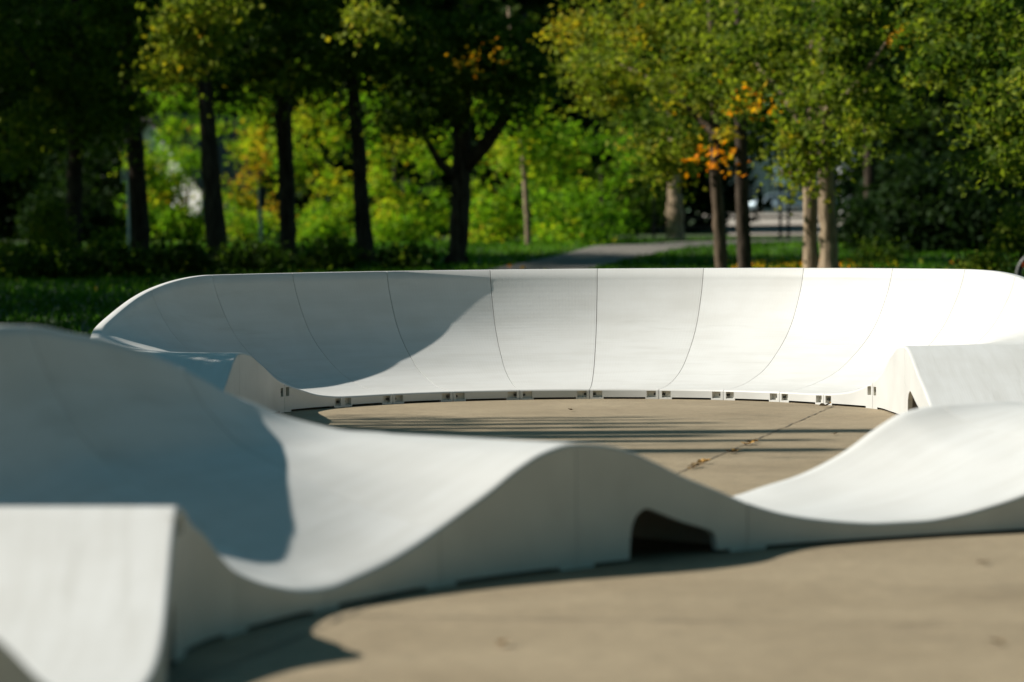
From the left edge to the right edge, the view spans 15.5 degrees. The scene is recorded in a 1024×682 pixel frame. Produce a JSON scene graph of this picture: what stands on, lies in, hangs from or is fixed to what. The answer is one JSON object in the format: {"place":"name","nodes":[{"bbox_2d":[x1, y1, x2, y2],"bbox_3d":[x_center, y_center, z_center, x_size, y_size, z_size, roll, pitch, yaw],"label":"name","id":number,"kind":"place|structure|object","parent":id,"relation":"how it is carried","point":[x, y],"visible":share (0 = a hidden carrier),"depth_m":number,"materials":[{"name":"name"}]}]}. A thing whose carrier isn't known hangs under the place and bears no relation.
{"place":"outdoors","nodes":[
{"label":"outdoors","id":0,"kind":"place"},
{"bbox_2d":[0,212,1023,335],"bbox_3d":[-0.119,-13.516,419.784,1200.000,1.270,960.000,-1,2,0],"label":"ground","id":1,"kind":"structure","parent":0,"point":[701,233],"depth_m":76.38,"materials":[{"name":"plant"}]},
{"bbox_2d":[0,227,24,260],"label":"shrub","id":2,"kind":"object","parent":1,"relation":"on","point":[5,245],"visible":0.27,"depth_m":78.75,"materials":[{"name":"green plant"}]},
{"bbox_2d":[0,238,109,281],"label":"shrub","id":3,"kind":"object","parent":1,"relation":"on","point":[51,262],"visible":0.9,"depth_m":69.73,"materials":[{"name":"green plant"}]},
{"bbox_2d":[7,190,102,260],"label":"shrub","id":4,"kind":"object","parent":1,"relation":"on","point":[48,218],"visible":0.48,"depth_m":77.71,"materials":[{"name":"green plant"}]},
{"bbox_2d":[7,171,126,241],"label":"shrub","id":5,"kind":"object","parent":1,"relation":"on","point":[93,219],"visible":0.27,"depth_m":111.56,"materials":[{"name":"green plant"}]},
{"bbox_2d":[0,0,154,254],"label":"tree","id":6,"kind":"object","parent":1,"relation":"on","point":[59,85],"visible":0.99,"depth_m":78.21,"materials":[{"name":"green plant"}]},
{"bbox_2d":[21,126,164,217],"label":"shrub","id":7,"kind":"object","parent":1,"relation":"on","point":[95,175],"visible":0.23,"depth_m":113.29,"materials":[{"name":"green plant"}]},
{"bbox_2d":[21,0,177,259],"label":"tree","id":8,"kind":"object","parent":1,"relation":"on","point":[124,13],"visible":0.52,"depth_m":80.73,"materials":[{"name":"green plant"}]},
{"bbox_2d":[82,224,135,261],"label":"shrub","id":9,"kind":"object","parent":1,"relation":"on","point":[109,237],"visible":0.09,"depth_m":79.89,"materials":[{"name":"green plant"}]},
{"bbox_2d":[57,237,170,278],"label":"shrub","id":10,"kind":"object","parent":1,"relation":"on","point":[125,265],"visible":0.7,"depth_m":70.69,"materials":[{"name":"green plant"}]},
{"bbox_2d":[121,167,129,246],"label":"metal signpost","id":11,"kind":"object","parent":1,"relation":"on","point":[128,223],"visible":0.57,"depth_m":85.91,"materials":[{"name":"white"}]},
{"bbox_2d":[101,159,171,191],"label":"shrub","id":12,"kind":"object","parent":1,"relation":"on","point":[147,172],"visible":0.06,"depth_m":113.76,"materials":[{"name":"green plant"}]},
{"bbox_2d":[87,176,191,241],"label":"shrub","id":13,"kind":"object","parent":1,"relation":"on","point":[106,193],"visible":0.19,"depth_m":112.39,"materials":[{"name":"green plant"}]},
{"bbox_2d":[108,137,203,241],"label":"shrub","id":14,"kind":"object","parent":1,"relation":"on","point":[161,214],"visible":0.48,"depth_m":111.49,"materials":[{"name":"green plant"}]},
{"bbox_2d":[119,172,202,241],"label":"shrub","id":15,"kind":"object","parent":1,"relation":"on","point":[165,200],"visible":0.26,"depth_m":111.86,"materials":[{"name":"green plant"}]},
{"bbox_2d":[148,138,203,233],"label":"shrub","id":16,"kind":"object","parent":1,"relation":"on","point":[187,155],"visible":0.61,"depth_m":113.08,"materials":[{"name":"green plant"}]},
{"bbox_2d":[128,225,227,275],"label":"shrub","id":17,"kind":"object","parent":1,"relation":"on","point":[189,254],"visible":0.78,"depth_m":71.74,"materials":[{"name":"green plant"}]},
{"bbox_2d":[125,173,257,241],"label":"shrub","id":18,"kind":"object","parent":1,"relation":"on","point":[198,231],"visible":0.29,"depth_m":111.68,"materials":[{"name":"green plant"}]},
{"bbox_2d":[142,66,243,217],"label":"shrub","id":19,"kind":"object","parent":1,"relation":"on","point":[166,137],"visible":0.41,"depth_m":116.37,"materials":[{"name":"green plant"}]},
{"bbox_2d":[96,112,307,237],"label":"house","id":20,"kind":"structure","parent":1,"relation":"on","point":[228,169],"depth_m":118.42,"materials":[{"name":"stone"}]},
{"bbox_2d":[144,150,164,177],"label":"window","id":21,"kind":"structure","parent":20,"relation":"in","point":[144,150],"depth_m":117.66,"materials":[{"name":"grey"}]},
{"bbox_2d":[117,0,320,263],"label":"tree","id":22,"kind":"object","parent":1,"relation":"on","point":[195,35],"visible":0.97,"depth_m":71.99,"materials":[{"name":"green plant"}]},
{"bbox_2d":[178,81,274,239],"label":"shrub","id":23,"kind":"object","parent":1,"relation":"on","point":[218,126],"visible":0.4,"depth_m":112.96,"materials":[{"name":"green plant"}]},
{"bbox_2d":[203,199,278,241],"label":"shrub","id":24,"kind":"object","parent":1,"relation":"on","point":[249,224],"visible":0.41,"depth_m":108.99,"materials":[{"name":"green plant"}]},
{"bbox_2d":[201,231,300,272],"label":"shrub","id":25,"kind":"object","parent":1,"relation":"on","point":[247,260],"visible":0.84,"depth_m":72.89,"materials":[{"name":"green plant"}]},
{"bbox_2d":[221,103,297,239],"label":"shrub","id":26,"kind":"object","parent":1,"relation":"on","point":[256,145],"visible":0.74,"depth_m":112.15,"materials":[{"name":"green plant"}]},
{"bbox_2d":[258,188,265,241],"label":"signpost","id":27,"kind":"object","parent":1,"relation":"on","point":[261,198],"visible":0.93,"depth_m":87.91,"materials":[{"name":"grey"}]},
{"bbox_2d":[223,0,370,260],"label":"tree","id":28,"kind":"object","parent":1,"relation":"on","point":[286,183],"visible":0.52,"depth_m":79.01,"materials":[{"name":"green plant"}]},
{"bbox_2d":[261,89,351,239],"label":"shrub","id":29,"kind":"object","parent":1,"relation":"on","point":[298,115],"visible":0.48,"depth_m":109.60,"materials":[{"name":"green plant"}]},
{"bbox_2d":[272,217,351,239],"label":"shrub","id":30,"kind":"object","parent":1,"relation":"on","point":[300,228],"visible":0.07,"depth_m":105.61,"materials":[{"name":"green plant"}]},
{"bbox_2d":[278,165,375,241],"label":"shrub","id":31,"kind":"object","parent":1,"relation":"on","point":[324,230],"visible":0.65,"depth_m":105.28,"materials":[{"name":"green plant"}]},
{"bbox_2d":[279,232,376,271],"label":"shrub","id":32,"kind":"object","parent":1,"relation":"on","point":[324,259],"visible":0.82,"depth_m":73.63,"materials":[{"name":"green plant"}]},
{"bbox_2d":[247,0,446,263],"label":"tree","id":33,"kind":"object","parent":1,"relation":"on","point":[353,23],"visible":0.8,"depth_m":77.10,"materials":[{"name":"green plant"}]},
{"bbox_2d":[331,75,439,236],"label":"tree","id":34,"kind":"object","parent":1,"relation":"on","point":[368,101],"visible":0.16,"depth_m":105.83,"materials":[{"name":"green plant"}]},
{"bbox_2d":[346,212,429,240],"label":"shrub","id":35,"kind":"object","parent":1,"relation":"on","point":[353,234],"visible":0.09,"depth_m":102.62,"materials":[{"name":"green plant"}]},
{"bbox_2d":[342,108,452,241],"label":"shrub","id":36,"kind":"object","parent":1,"relation":"on","point":[376,179],"visible":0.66,"depth_m":101.31,"materials":[{"name":"green plant"}]},
{"bbox_2d":[350,232,469,270],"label":"shrub","id":37,"kind":"object","parent":1,"relation":"on","point":[397,258],"visible":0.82,"depth_m":73.67,"materials":[{"name":"green plant"}]},
{"bbox_2d":[372,193,449,242],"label":"shrub","id":38,"kind":"object","parent":1,"relation":"on","point":[391,226],"visible":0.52,"depth_m":100.54,"materials":[{"name":"green plant"}]},
{"bbox_2d":[324,0,573,264],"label":"tree","id":39,"kind":"object","parent":1,"relation":"on","point":[465,68],"visible":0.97,"depth_m":75.48,"materials":[{"name":"green plant"}]},
{"bbox_2d":[1,257,958,289],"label":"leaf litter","id":40,"kind":"object","parent":1,"relation":"on","point":[794,264],"visible":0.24,"depth_m":72.14,"materials":[{"name":"brown plant"}]},
{"bbox_2d":[436,178,542,243],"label":"shrub","id":41,"kind":"object","parent":1,"relation":"on","point":[500,229],"visible":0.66,"depth_m":96.89,"materials":[{"name":"green plant"}]},
{"bbox_2d":[445,105,574,239],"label":"shrub","id":42,"kind":"object","parent":1,"relation":"on","point":[476,180],"visible":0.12,"depth_m":101.29,"materials":[{"name":"green plant"}]},
{"bbox_2d":[0,0,1023,238],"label":"wood","id":43,"kind":"object","parent":1,"relation":"on","point":[9,190],"visible":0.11,"depth_m":122.43,"materials":[{"name":"green plant"}]},
{"bbox_2d":[471,7,594,244],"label":"tree","id":44,"kind":"object","parent":1,"relation":"on","point":[529,153],"visible":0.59,"depth_m":91.83,"materials":[{"name":"green plant"}]},
{"bbox_2d":[497,105,602,240],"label":"shrub","id":45,"kind":"object","parent":1,"relation":"on","point":[549,182],"visible":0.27,"depth_m":98.32,"materials":[{"name":"green plant"}]},
{"bbox_2d":[520,174,621,244],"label":"shrub","id":46,"kind":"object","parent":1,"relation":"on","point":[570,196],"visible":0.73,"depth_m":93.57,"materials":[{"name":"green plant"}]},
{"bbox_2d":[555,206,626,245],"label":"shrub","id":47,"kind":"object","parent":1,"relation":"on","point":[597,236],"visible":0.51,"depth_m":92.42,"materials":[{"name":"green plant"}]},
{"bbox_2d":[543,120,650,242],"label":"shrub","id":48,"kind":"object","parent":1,"relation":"on","point":[610,206],"visible":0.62,"depth_m":96.40,"materials":[{"name":"green plant"}]},
{"bbox_2d":[527,0,798,267],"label":"tree","id":49,"kind":"object","parent":1,"relation":"on","point":[603,58],"visible":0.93,"depth_m":67.20,"materials":[{"name":"green plant"}]},
{"bbox_2d":[580,36,748,241],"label":"tree","id":50,"kind":"object","parent":1,"relation":"on","point":[671,208],"visible":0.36,"depth_m":99.89,"materials":[{"name":"green plant"}]},
{"bbox_2d":[652,197,802,240],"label":"railing","id":51,"kind":"object","parent":1,"relation":"on","point":[780,217],"visible":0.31,"depth_m":99.90,"materials":[{"name":"black paint"}]},
{"bbox_2d":[664,0,803,267],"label":"tree","id":52,"kind":"object","parent":1,"relation":"on","point":[745,146],"visible":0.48,"depth_m":65.43,"materials":[{"name":"green plant"}]},
{"bbox_2d":[772,167,798,212],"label":"street sign","id":53,"kind":"object","parent":1,"relation":"on","point":[775,180],"visible":0.31,"depth_m":291.70,"materials":[{"name":"grey metal"}]},
{"bbox_2d":[727,128,855,213],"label":"street building","id":54,"kind":"structure","parent":1,"relation":"on","point":[765,188],"depth_m":295.74,"materials":[{"name":"stone"}]},
{"bbox_2d":[747,146,764,164],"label":"window","id":55,"kind":"structure","parent":54,"relation":"in","point":[749,157],"depth_m":295.65,"materials":[{"name":"grey"}]},
{"bbox_2d":[749,183,764,199],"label":"window","id":56,"kind":"structure","parent":54,"relation":"in","point":[753,189],"depth_m":295.79,"materials":[{"name":"grey"}]},
{"bbox_2d":[775,184,793,193],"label":"window","id":57,"kind":"structure","parent":54,"relation":"in","point":[778,189],"depth_m":295.79,"materials":[{"name":"grey"}]},
{"bbox_2d":[775,147,793,164],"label":"window","id":58,"kind":"structure","parent":54,"relation":"in","point":[781,153],"depth_m":295.65,"materials":[{"name":"grey"}]},
{"bbox_2d":[689,0,895,169],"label":"tree","id":59,"kind":"object","parent":1,"relation":"on","point":[779,50],"visible":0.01,"depth_m":310.80,"materials":[{"name":"green plant"}]},
{"bbox_2d":[684,0,947,267],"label":"tree","id":60,"kind":"object","parent":1,"relation":"on","point":[806,134],"visible":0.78,"depth_m":60.88,"materials":[{"name":"green plant"}]},
{"bbox_2d":[792,0,919,267],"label":"tree","id":61,"kind":"object","parent":1,"relation":"on","point":[837,23],"visible":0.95,"depth_m":59.24,"materials":[{"name":"green plant"}]},
{"bbox_2d":[818,190,902,250],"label":"shrub","id":62,"kind":"object","parent":1,"relation":"on","point":[848,227],"visible":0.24,"depth_m":84.56,"materials":[{"name":"green plant"}]},
{"bbox_2d":[706,0,1023,112],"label":"tree","id":63,"kind":"object","parent":1,"relation":"on","point":[892,8],"visible":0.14,"depth_m":84.22,"materials":[{"name":"green plant"}]},
{"bbox_2d":[839,232,919,265],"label":"shrub","id":64,"kind":"object","parent":1,"relation":"on","point":[874,254],"visible":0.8,"depth_m":73.81,"materials":[{"name":"green plant"}]},
{"bbox_2d":[743,0,1023,197],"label":"tree","id":65,"kind":"object","parent":1,"relation":"on","point":[869,174],"visible":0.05,"depth_m":90.82,"materials":[{"name":"green plant"}]},
{"bbox_2d":[835,133,944,234],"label":"shrub","id":66,"kind":"object","parent":1,"relation":"on","point":[879,179],"visible":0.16,"depth_m":91.75,"materials":[{"name":"green plant"}]},
{"bbox_2d":[838,152,980,252],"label":"shrub","id":67,"kind":"object","parent":1,"relation":"on","point":[911,194],"visible":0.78,"depth_m":82.52,"materials":[{"name":"green plant"}]},
{"bbox_2d":[879,0,1023,198],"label":"tree","id":68,"kind":"object","parent":1,"relation":"on","point":[994,87],"visible":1,"depth_m":53.91,"materials":[{"name":"green plant"}]},
{"bbox_2d":[888,173,1023,252],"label":"shrub","id":69,"kind":"object","parent":1,"relation":"on","point":[980,212],"visible":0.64,"depth_m":81.81,"materials":[{"name":"green plant"}]},
{"bbox_2d":[908,103,1023,198],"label":"shrub","id":70,"kind":"object","parent":1,"relation":"on","point":[959,156],"visible":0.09,"depth_m":89.68,"materials":[{"name":"green plant"}]},
{"bbox_2d":[919,245,1023,275],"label":"shrub","id":71,"kind":"object","parent":1,"relation":"on","point":[993,261],"visible":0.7,"depth_m":59.74,"materials":[{"name":"green plant"}]},
{"bbox_2d":[972,196,1023,261],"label":"shrub","id":72,"kind":"object","parent":1,"relation":"on","point":[1015,239],"visible":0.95,"depth_m":62.83,"materials":[{"name":"green plant"}]},
{"bbox_2d":[976,146,1023,219],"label":"shrub","id":73,"kind":"object","parent":1,"relation":"on","point":[1004,188],"visible":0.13,"depth_m":83.42,"materials":[{"name":"green plant"}]},
{"bbox_2d":[1015,257,1023,275],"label":"bicycle","id":74,"kind":"object","parent":1,"relation":"on","point":[1020,268],"visible":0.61,"depth_m":56.98,"materials":[{"name":"black rubber"}]},
{"bbox_2d":[167,397,1023,681],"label":"concrete yard","id":75,"kind":"structure","parent":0,"point":[935,590],"depth_m":15.24,"materials":[{"name":"beige concrete"}]},
{"bbox_2d":[0,642,41,681],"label":"roller panel","id":76,"kind":"object","parent":75,"relation":"on","point":[13,668],"visible":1,"depth_m":10.28,"materials":[{"name":"white"}]},
{"bbox_2d":[0,506,180,681],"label":"roller panel","id":77,"kind":"object","parent":75,"relation":"on","point":[89,594],"visible":1,"depth_m":13.04,"materials":[{"name":"white concrete"}]},
{"bbox_2d":[0,506,234,657],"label":"transition panel","id":78,"kind":"object","parent":75,"relation":"on","point":[207,591],"visible":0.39,"depth_m":13.91,"materials":[{"name":"white"}]},
{"bbox_2d":[0,325,324,633],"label":"bank panel","id":79,"kind":"structure","parent":75,"relation":"on","point":[49,456],"depth_m":15.14,"materials":[{"name":"white concrete"}]},
{"bbox_2d":[91,290,284,412],"bbox_3d":[-2.568,0.112,29.533,1.308,0.981,2.551,0,2,7],"label":"transition panel","id":80,"kind":"object","parent":75,"relation":"on","point":[137,321],"visible":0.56,"depth_m":29.79,"materials":[{"name":"white"}]},
{"bbox_2d":[151,353,238,396],"bbox_3d":[-2.750,0.393,27.281,1.394,0.579,2.099,-1,2,0],"label":"roller panel","id":81,"kind":"object","parent":75,"relation":"on","point":[220,371],"visible":0.12,"depth_m":27.91,"materials":[{"name":"white"}]},
{"bbox_2d":[26,325,439,610],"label":"bank panel","id":82,"kind":"structure","parent":75,"relation":"on","point":[147,422],"depth_m":15.86,"materials":[{"name":"white concrete"}]},
{"bbox_2d":[147,275,342,411],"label":"bank panel","id":83,"kind":"structure","parent":75,"relation":"on","point":[192,314],"depth_m":31.16,"materials":[{"name":"white"}]},
{"bbox_2d":[212,273,392,406],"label":"bank panel","id":84,"kind":"structure","parent":75,"relation":"on","point":[263,314],"depth_m":31.82,"materials":[{"name":"white concrete"}]},
{"bbox_2d":[292,271,452,403],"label":"bank panel","id":85,"kind":"structure","parent":75,"relation":"on","point":[350,321],"depth_m":32.41,"materials":[{"name":"white concrete"}]},
{"bbox_2d":[181,367,576,586],"bbox_3d":[-0.601,0.565,16.800,1.450,0.921,1.201,1,3,38],"label":"roller panel","id":86,"kind":"object","parent":75,"relation":"on","point":[489,507],"visible":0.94,"depth_m":16.58,"materials":[{"name":"white concrete"}]},
{"bbox_2d":[386,270,519,400],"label":"bank panel","id":87,"kind":"structure","parent":75,"relation":"on","point":[444,320],"depth_m":32.82,"materials":[{"name":"white concrete"}]},
{"bbox_2d":[193,405,833,681],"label":"slab joint","id":88,"kind":"object","parent":75,"relation":"on","point":[405,590],"visible":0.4,"depth_m":14.74,"materials":[{"name":"concrete"}]},
{"bbox_2d":[689,462,704,465],"bbox_3d":[1.131,0.764,23.283,0.080,0.024,0.109,1,3,41],"label":"fallen leaf","id":89,"kind":"object","parent":88,"relation":"on","point":[695,463],"visible":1,"depth_m":23.29,"materials":[{"name":"plant"}]},
{"bbox_2d":[490,269,597,399],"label":"bank panel","id":90,"kind":"structure","parent":75,"relation":"on","point":[545,321],"depth_m":33.00,"materials":[{"name":"white concrete"}]},
{"bbox_2d":[354,431,746,568],"bbox_3d":[0.191,0.701,17.703,1.448,0.574,1.349,1,3,44],"label":"roller panel","id":91,"kind":"object","parent":75,"relation":"on","point":[623,496],"visible":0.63,"depth_m":17.09,"materials":[{"name":"white concrete"}]},
{"bbox_2d":[314,615,976,624],"bbox_3d":[-0.657,1.089,14.881,40.000,0.001,0.028,0,2,12],"label":"slab joint","id":92,"kind":"object","parent":75,"relation":"on","point":[630,619],"visible":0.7,"depth_m":14.65,"materials":[{"name":"concrete"}]},
{"bbox_2d":[590,268,703,398],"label":"bank panel","id":93,"kind":"structure","parent":75,"relation":"on","point":[647,319],"depth_m":32.92,"materials":[{"name":"white concrete"}]},
{"bbox_2d":[697,458,709,461],"bbox_3d":[1.205,0.752,23.630,0.092,0.024,0.072,0,2,11],"label":"fallen leaf","id":94,"kind":"object","parent":75,"relation":"on","point":[702,460],"visible":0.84,"depth_m":23.64,"materials":[{"name":"plant"}]},
{"bbox_2d":[659,268,803,399],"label":"bank panel","id":95,"kind":"structure","parent":75,"relation":"on","point":[745,319],"depth_m":32.60,"materials":[{"name":"white concrete"}]},
{"bbox_2d":[723,268,892,401],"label":"bank panel","id":96,"kind":"structure","parent":75,"relation":"on","point":[836,316],"depth_m":32.08,"materials":[{"name":"white concrete"}]},
{"bbox_2d":[780,268,965,404],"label":"bank panel","id":97,"kind":"structure","parent":75,"relation":"on","point":[918,305],"depth_m":31.45,"materials":[{"name":"white concrete"}]},
{"bbox_2d":[732,406,1023,549],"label":"roller panel","id":98,"kind":"object","parent":75,"relation":"on","point":[927,470],"visible":0.77,"depth_m":18.98,"materials":[{"name":"white concrete"}]},
{"bbox_2d":[824,269,1019,407],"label":"bank panel","id":99,"kind":"structure","parent":75,"relation":"on","point":[980,302],"depth_m":30.66,"materials":[{"name":"white"}]},
{"bbox_2d":[872,276,1023,413],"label":"transition panel","id":100,"kind":"object","parent":75,"relation":"on","point":[888,384],"visible":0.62,"depth_m":29.59,"materials":[{"name":"white"}]},
{"bbox_2d":[905,344,1023,410],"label":"roller panel","id":101,"kind":"object","parent":75,"relation":"on","point":[942,375],"visible":0.71,"depth_m":27.76,"materials":[{"name":"white concrete"}]},
{"bbox_2d":[938,402,1023,437],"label":"roller panel","id":102,"kind":"object","parent":75,"relation":"on","point":[1005,417],"visible":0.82,"depth_m":19.75,"materials":[{"name":"white"}]},
{"bbox_2d":[988,638,1004,642],"bbox_3d":[1.772,1.093,13.728,0.048,0.017,0.062,-1,2,-25],"label":"fallen leaf","id":103,"kind":"object","parent":75,"relation":"on","point":[1001,640],"visible":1,"depth_m":13.72,"materials":[{"name":"plant"}]},
{"bbox_2d":[489,238,845,269],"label":"path","id":104,"kind":"structure","parent":0,"point":[589,257],"depth_m":82.22,"materials":[{"name":"asphalt"}]},
{"bbox_2d":[703,213,848,234],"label":"road","id":105,"kind":"structure","parent":0,"point":[775,230],"depth_m":156.98,"materials":[{"name":"asphalt"}]},
{"bbox_2d":[749,193,802,213],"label":"parked car","id":106,"kind":"object","parent":105,"relation":"on","point":[796,207],"visible":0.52,"depth_m":267.04,"materials":[{"name":"grey paint"}]},
{"bbox_2d":[838,164,851,212],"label":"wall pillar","id":107,"kind":"structure","parent":105,"relation":"on","point":[842,182],"depth_m":249.23,"materials":[{"name":"concrete"}]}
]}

